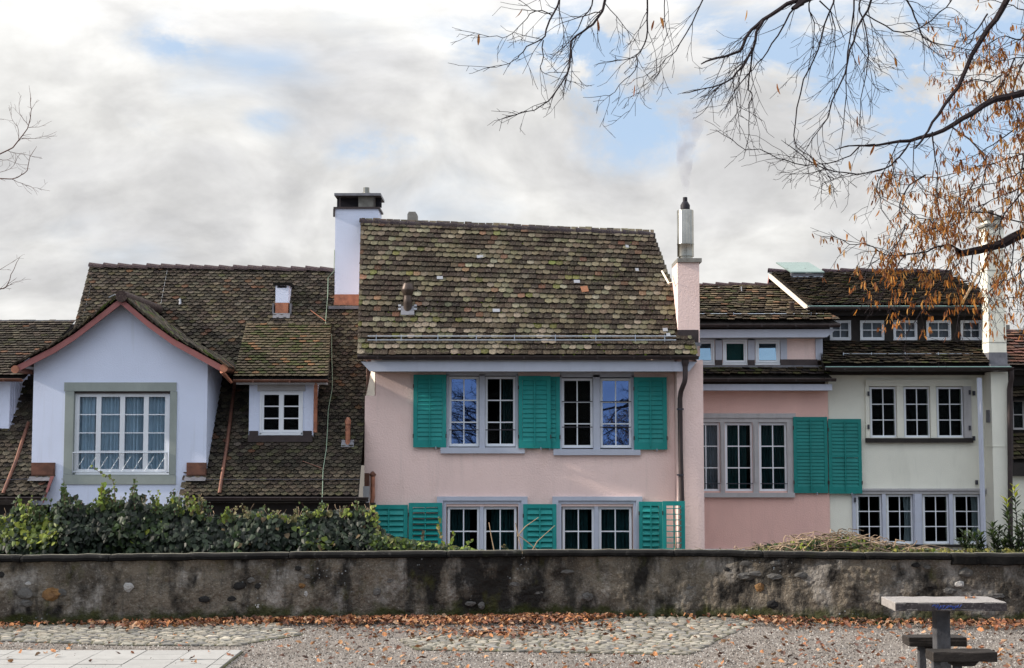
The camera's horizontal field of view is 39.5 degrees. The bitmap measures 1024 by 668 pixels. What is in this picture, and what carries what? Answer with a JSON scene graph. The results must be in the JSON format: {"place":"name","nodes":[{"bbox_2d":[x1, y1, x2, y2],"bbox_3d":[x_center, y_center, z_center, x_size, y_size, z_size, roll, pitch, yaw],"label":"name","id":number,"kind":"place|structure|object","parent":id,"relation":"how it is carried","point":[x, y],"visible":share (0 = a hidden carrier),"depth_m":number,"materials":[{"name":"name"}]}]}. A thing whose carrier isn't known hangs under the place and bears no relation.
{"place":"outdoors","nodes":[
{"label":"outdoors","id":0,"kind":"place"},
{"bbox_2d":[0,477,408,554],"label":"ivy hedge","id":1,"kind":"object","parent":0,"point":[121,526],"visible":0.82,"depth_m":14.30,"materials":[{"name":"green plant"}]},
{"bbox_2d":[17,498,26,520],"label":"ivy shoot","id":2,"kind":"object","parent":1,"relation":"attached to","point":[22,511],"visible":1,"depth_m":14.35,"materials":[{"name":"green plant"}]},
{"bbox_2d":[60,486,68,508],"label":"ivy shoot","id":3,"kind":"object","parent":1,"relation":"attached to","point":[62,493],"visible":1,"depth_m":14.36,"materials":[{"name":"green plant"}]},
{"bbox_2d":[96,482,106,510],"bbox_3d":[-4.130,1.638,14.372,0.109,0.298,0.075,1,-4,-15],"label":"ivy shoot","id":4,"kind":"object","parent":1,"relation":"attached to","point":[101,490],"visible":1,"depth_m":14.38,"materials":[{"name":"green plant"}]},
{"bbox_2d":[90,465,117,501],"bbox_3d":[-4.111,1.507,14.373,0.274,0.378,0.065,0,-4,0],"label":"ivy shoot","id":5,"kind":"object","parent":1,"relation":"attached to","point":[113,480],"visible":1,"depth_m":14.38,"materials":[{"name":"green plant"}]},
{"bbox_2d":[129,487,136,509],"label":"ivy shoot","id":6,"kind":"object","parent":1,"relation":"attached to","point":[133,499],"visible":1,"depth_m":14.36,"materials":[{"name":"green plant"}]},
{"bbox_2d":[171,488,177,511],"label":"ivy shoot","id":7,"kind":"object","parent":1,"relation":"attached to","point":[174,505],"visible":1,"depth_m":14.35,"materials":[{"name":"green plant"}]},
{"bbox_2d":[188,495,195,515],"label":"ivy shoot","id":8,"kind":"object","parent":1,"relation":"attached to","point":[193,503],"visible":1,"depth_m":14.36,"materials":[{"name":"green plant"}]},
{"bbox_2d":[370,505,380,534],"bbox_3d":[-1.373,1.890,14.347,0.115,0.346,0.089,0,-4,0],"label":"ivy shoot","id":9,"kind":"object","parent":1,"relation":"attached to","point":[376,518],"visible":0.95,"depth_m":14.35,"materials":[{"name":"green plant"}]},
{"bbox_2d":[368,533,482,550],"bbox_3d":[-0.840,2.143,14.331,1.227,0.293,0.345,0,-4,0],"label":"ivy","id":10,"kind":"object","parent":1,"relation":"attached to","point":[385,542],"visible":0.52,"depth_m":14.21,"materials":[{"name":"green plant"}]},
{"bbox_2d":[421,530,424,549],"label":"ivy shoot","id":11,"kind":"object","parent":10,"relation":"on","point":[422,537],"visible":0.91,"depth_m":14.33,"materials":[{"name":"green plant"}]},
{"bbox_2d":[464,539,472,547],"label":"ivy shoot","id":12,"kind":"object","parent":10,"relation":"on","point":[468,542],"visible":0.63,"depth_m":14.32,"materials":[{"name":"green plant"}]},
{"bbox_2d":[436,517,444,543],"bbox_3d":[-0.718,2.025,14.335,0.094,0.384,0.071,0,-4,0],"label":"ivy shoot","id":13,"kind":"object","parent":1,"relation":"attached to","point":[438,528],"visible":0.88,"depth_m":14.34,"materials":[{"name":"green plant"}]},
{"bbox_2d":[448,531,455,544],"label":"ivy shoot","id":14,"kind":"object","parent":1,"relation":"attached to","point":[452,539],"visible":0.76,"depth_m":14.32,"materials":[{"name":"green plant"}]},
{"bbox_2d":[359,465,363,496],"bbox_3d":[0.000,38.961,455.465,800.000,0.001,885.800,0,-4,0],"label":"garden ground","id":15,"kind":"structure","parent":0,"point":[361,482],"depth_m":172.21,"materials":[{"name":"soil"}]},
{"bbox_2d":[0,88,54,289],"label":"linden tree","id":16,"kind":"object","parent":15,"relation":"on","point":[19,139],"visible":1,"depth_m":18.22,"materials":[{"name":"brown plant"}]},
{"bbox_2d":[0,319,74,504],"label":"tiled neighbour house","id":17,"kind":"structure","parent":15,"relation":"on","point":[19,339],"depth_m":29.99,"materials":[{"name":"brown tile"}]},
{"bbox_2d":[0,187,384,517],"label":"white gabled house","id":18,"kind":"structure","parent":15,"relation":"on","point":[220,388],"depth_m":29.38,"materials":[{"name":"grey ceramic"}]},
{"bbox_2d":[76,394,98,471],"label":"window","id":19,"kind":"structure","parent":18,"relation":"in","point":[79,395],"depth_m":29.23,"materials":[{"name":"white wood"}]},
{"bbox_2d":[97,394,122,471],"bbox_3d":[-8.225,2.031,29.239,0.486,1.587,0.062,0,-4,0],"label":"window","id":20,"kind":"structure","parent":18,"relation":"in","point":[99,469],"depth_m":29.22,"materials":[{"name":"white wood"}]},
{"bbox_2d":[121,394,145,471],"bbox_3d":[-7.739,2.031,29.239,0.486,1.587,0.062,0,-4,0],"label":"window","id":21,"kind":"structure","parent":18,"relation":"in","point":[124,395],"depth_m":29.22,"materials":[{"name":"white wood"}]},
{"bbox_2d":[145,394,167,471],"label":"window","id":22,"kind":"structure","parent":18,"relation":"in","point":[147,395],"depth_m":29.23,"materials":[{"name":"white wood"}]},
{"bbox_2d":[261,392,280,432],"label":"window","id":23,"kind":"structure","parent":18,"relation":"in","point":[263,393],"depth_m":29.65,"materials":[{"name":"white wood"}]},
{"bbox_2d":[281,392,300,432],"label":"window","id":24,"kind":"structure","parent":18,"relation":"in","point":[282,393],"depth_m":29.65,"materials":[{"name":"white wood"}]},
{"bbox_2d":[672,282,862,549],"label":"salmon house","id":25,"kind":"structure","parent":15,"relation":"on","point":[781,461],"depth_m":31.85,"materials":[{"name":"pink paint"}]},
{"bbox_2d":[696,342,712,362],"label":"window","id":26,"kind":"structure","parent":25,"relation":"in","point":[706,348],"depth_m":32.02,"materials":[{"name":"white glass"}]},
{"bbox_2d":[703,423,719,490],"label":"window","id":27,"kind":"structure","parent":25,"relation":"in","point":[718,441],"depth_m":31.94,"materials":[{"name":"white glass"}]},
{"bbox_2d":[724,342,745,362],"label":"window","id":28,"kind":"structure","parent":25,"relation":"in","point":[744,348],"depth_m":32.00,"materials":[{"name":"white glass"}]},
{"bbox_2d":[725,423,752,490],"bbox_3d":[5.074,2.759,31.952,0.621,1.538,0.062,0,-4,0],"label":"window","id":29,"kind":"structure","parent":25,"relation":"in","point":[751,468],"depth_m":31.92,"materials":[{"name":"white glass"}]},
{"bbox_2d":[757,342,777,362],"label":"window","id":30,"kind":"structure","parent":25,"relation":"in","point":[767,352],"depth_m":32.02,"materials":[{"name":"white glass"}]},
{"bbox_2d":[759,423,786,490],"bbox_3d":[5.838,2.759,31.952,0.626,1.538,0.062,0,-4,0],"label":"window","id":31,"kind":"structure","parent":25,"relation":"in","point":[785,454],"depth_m":31.93,"materials":[{"name":"white glass"}]},
{"bbox_2d":[761,210,1013,552],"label":"cream house","id":32,"kind":"structure","parent":15,"relation":"on","point":[937,460],"depth_m":31.97,"materials":[{"name":"beige paint"}]},
{"bbox_2d":[831,321,849,338],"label":"window","id":33,"kind":"structure","parent":32,"relation":"in","point":[840,322],"depth_m":32.56,"materials":[{"name":"white wood"}]},
{"bbox_2d":[856,495,881,543],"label":"window","id":34,"kind":"structure","parent":32,"relation":"in","point":[857,519],"depth_m":31.89,"materials":[{"name":"white wood"}]},
{"bbox_2d":[861,321,882,338],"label":"window","id":35,"kind":"structure","parent":32,"relation":"in","point":[862,322],"depth_m":32.57,"materials":[{"name":"white wood"}]},
{"bbox_2d":[869,387,895,436],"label":"window","id":36,"kind":"structure","parent":32,"relation":"in","point":[870,388],"depth_m":32.06,"materials":[{"name":"white wood"}]},
{"bbox_2d":[886,495,912,543],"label":"window","id":37,"kind":"structure","parent":32,"relation":"in","point":[887,507],"depth_m":31.88,"materials":[{"name":"white wood"}]},
{"bbox_2d":[894,321,915,338],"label":"window","id":38,"kind":"structure","parent":32,"relation":"in","point":[905,322],"depth_m":32.57,"materials":[{"name":"white wood"}]},
{"bbox_2d":[903,387,929,436],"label":"window","id":39,"kind":"structure","parent":32,"relation":"in","point":[904,388],"depth_m":32.06,"materials":[{"name":"white wood"}]},
{"bbox_2d":[922,495,948,543],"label":"window","id":40,"kind":"structure","parent":32,"relation":"in","point":[923,496],"depth_m":31.88,"materials":[{"name":"white wood"}]},
{"bbox_2d":[927,321,949,338],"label":"window","id":41,"kind":"structure","parent":32,"relation":"in","point":[928,322],"depth_m":32.56,"materials":[{"name":"white wood"}]},
{"bbox_2d":[936,387,962,436],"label":"window","id":42,"kind":"structure","parent":32,"relation":"in","point":[937,402],"depth_m":32.06,"materials":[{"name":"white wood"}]},
{"bbox_2d":[953,495,979,543],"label":"window","id":43,"kind":"structure","parent":32,"relation":"in","point":[954,509],"depth_m":31.88,"materials":[{"name":"white wood"}]},
{"bbox_2d":[962,321,980,338],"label":"window","id":44,"kind":"structure","parent":32,"relation":"in","point":[970,330],"depth_m":32.56,"materials":[{"name":"white wood"}]},
{"bbox_2d":[994,325,1023,547],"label":"dark tiled house","id":45,"kind":"structure","parent":15,"relation":"on","point":[1015,352],"depth_m":32.92,"materials":[{"name":"ceramic"}]},
{"bbox_2d":[1013,401,1023,429],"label":"window","id":46,"kind":"structure","parent":45,"relation":"in","point":[1022,414],"depth_m":33.06,"materials":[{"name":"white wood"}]},
{"bbox_2d":[0,617,1023,667],"bbox_3d":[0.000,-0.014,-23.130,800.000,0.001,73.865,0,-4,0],"label":"ground","id":47,"kind":"structure","parent":0,"point":[559,657],"depth_m":11.62,"materials":[{"name":"grey gravel"}]},
{"bbox_2d":[0,650,243,667],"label":"slab paving","id":48,"kind":"structure","parent":47,"relation":"on","point":[100,659],"depth_m":10.98,"materials":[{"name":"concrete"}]},
{"bbox_2d":[0,622,302,645],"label":"cobbled path","id":49,"kind":"structure","parent":47,"relation":"on","point":[233,635],"depth_m":12.40,"materials":[{"name":"grey stone"}]},
{"bbox_2d":[7,615,926,626],"bbox_3d":[0.004,2.673,13.301,10.163,0.040,0.604,0,-4,-1],"label":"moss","id":50,"kind":"object","parent":47,"relation":"on","point":[755,618],"visible":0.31,"depth_m":13.28,"materials":[{"name":"green plant"}]},
{"bbox_2d":[0,549,1023,625],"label":"garden wall","id":51,"kind":"structure","parent":47,"relation":"on","point":[55,588],"depth_m":13.44,"materials":[{"name":"stone"}]},
{"bbox_2d":[719,528,1023,552],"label":"dry creeper","id":52,"kind":"object","parent":51,"relation":"on","point":[849,542],"visible":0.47,"depth_m":14.22,"materials":[{"name":"brown plant"}]},
{"bbox_2d":[0,611,1023,667],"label":"fallen leaves","id":53,"kind":"object","parent":47,"relation":"on","point":[412,619],"visible":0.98,"depth_m":12.92,"materials":[{"name":"brown plant"}]},
{"bbox_2d":[400,616,757,654],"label":"cobbled path","id":54,"kind":"structure","parent":47,"relation":"on","point":[706,628],"depth_m":12.14,"materials":[{"name":"grey stone"}]},
{"bbox_2d":[450,0,1023,367],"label":"linden tree","id":55,"kind":"object","parent":47,"relation":"on","point":[1016,236],"visible":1,"depth_m":10.47,"materials":[{"name":"brown plant"}]},
{"bbox_2d":[902,634,966,667],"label":"seat bench","id":56,"kind":"object","parent":47,"relation":"on","point":[922,643],"visible":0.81,"depth_m":8.92,"materials":[{"name":"concrete"}]},
{"bbox_2d":[881,596,1006,667],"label":"concrete table","id":57,"kind":"object","parent":47,"relation":"on","point":[940,608],"visible":0.98,"depth_m":8.59,"materials":[{"name":"grey concrete"}]},
{"bbox_2d":[925,648,996,667],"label":"seat bench","id":58,"kind":"object","parent":47,"relation":"on","point":[957,657],"visible":1,"depth_m":8.29,"materials":[{"name":"stone"}]},
{"bbox_2d":[0,0,1023,329],"label":"sky","id":59,"kind":"structure","parent":0,"point":[197,132],"materials":[{"name":"white"}]},
{"bbox_2d":[357,197,704,550],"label":"pink house","id":60,"kind":"structure","parent":0,"point":[521,376],"depth_m":29.89,"materials":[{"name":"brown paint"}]},
{"bbox_2d":[447,507,479,549],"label":"window","id":61,"kind":"structure","parent":60,"relation":"in","point":[478,508],"depth_m":29.86,"materials":[{"name":"white wood"}]},
{"bbox_2d":[449,377,478,446],"bbox_3d":[-1.012,1.632,30.041,0.626,1.470,0.062,0,-4,0],"label":"window","id":62,"kind":"structure","parent":60,"relation":"in","point":[463,391],"depth_m":30.04,"materials":[{"name":"blue glass"}]},
{"bbox_2d":[485,377,515,446],"bbox_3d":[-0.244,1.632,30.041,0.636,1.470,0.062,0,-4,0],"label":"window","id":63,"kind":"structure","parent":60,"relation":"in","point":[486,378],"depth_m":30.02,"materials":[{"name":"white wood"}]},
{"bbox_2d":[484,507,516,549],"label":"window","id":64,"kind":"structure","parent":60,"relation":"in","point":[515,546],"depth_m":29.86,"materials":[{"name":"white wood"}]},
{"bbox_2d":[562,378,592,447],"bbox_3d":[1.372,1.666,30.038,0.652,1.465,0.062,0,-4,0],"label":"window","id":65,"kind":"structure","parent":60,"relation":"in","point":[563,379],"depth_m":30.02,"materials":[{"name":"white wood"}]},
{"bbox_2d":[562,507,593,548],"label":"window","id":66,"kind":"structure","parent":60,"relation":"in","point":[563,508],"depth_m":29.86,"materials":[{"name":"white wood"}]},
{"bbox_2d":[600,378,630,447],"bbox_3d":[2.181,1.666,30.038,0.652,1.465,0.062,0,-4,0],"label":"window","id":67,"kind":"structure","parent":60,"relation":"in","point":[612,414],"depth_m":30.04,"materials":[{"name":"blue glass"}]},
{"bbox_2d":[599,507,631,548],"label":"window","id":68,"kind":"structure","parent":60,"relation":"in","point":[630,508],"depth_m":29.86,"materials":[{"name":"white wood"}]},
{"bbox_2d":[515,517,554,553],"bbox_3d":[0.233,2.027,14.339,0.403,0.373,0.012,0,-4,0],"label":"bare twig","id":69,"kind":"object","parent":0,"point":[518,535],"visible":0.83,"depth_m":14.34,"materials":[{"name":"brown wood"}]},
{"bbox_2d":[955,520,1010,552],"bbox_3d":[4.747,2.062,14.379,0.647,0.381,0.311,0,-4,0],"label":"laurel shrub","id":70,"kind":"object","parent":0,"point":[996,543],"visible":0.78,"depth_m":14.34,"materials":[{"name":"green plant"}]},
{"bbox_2d":[1000,483,1023,552],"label":"laurel shrub","id":71,"kind":"object","parent":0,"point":[1018,543],"visible":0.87,"depth_m":14.39,"materials":[{"name":"green plant"}]}
]}

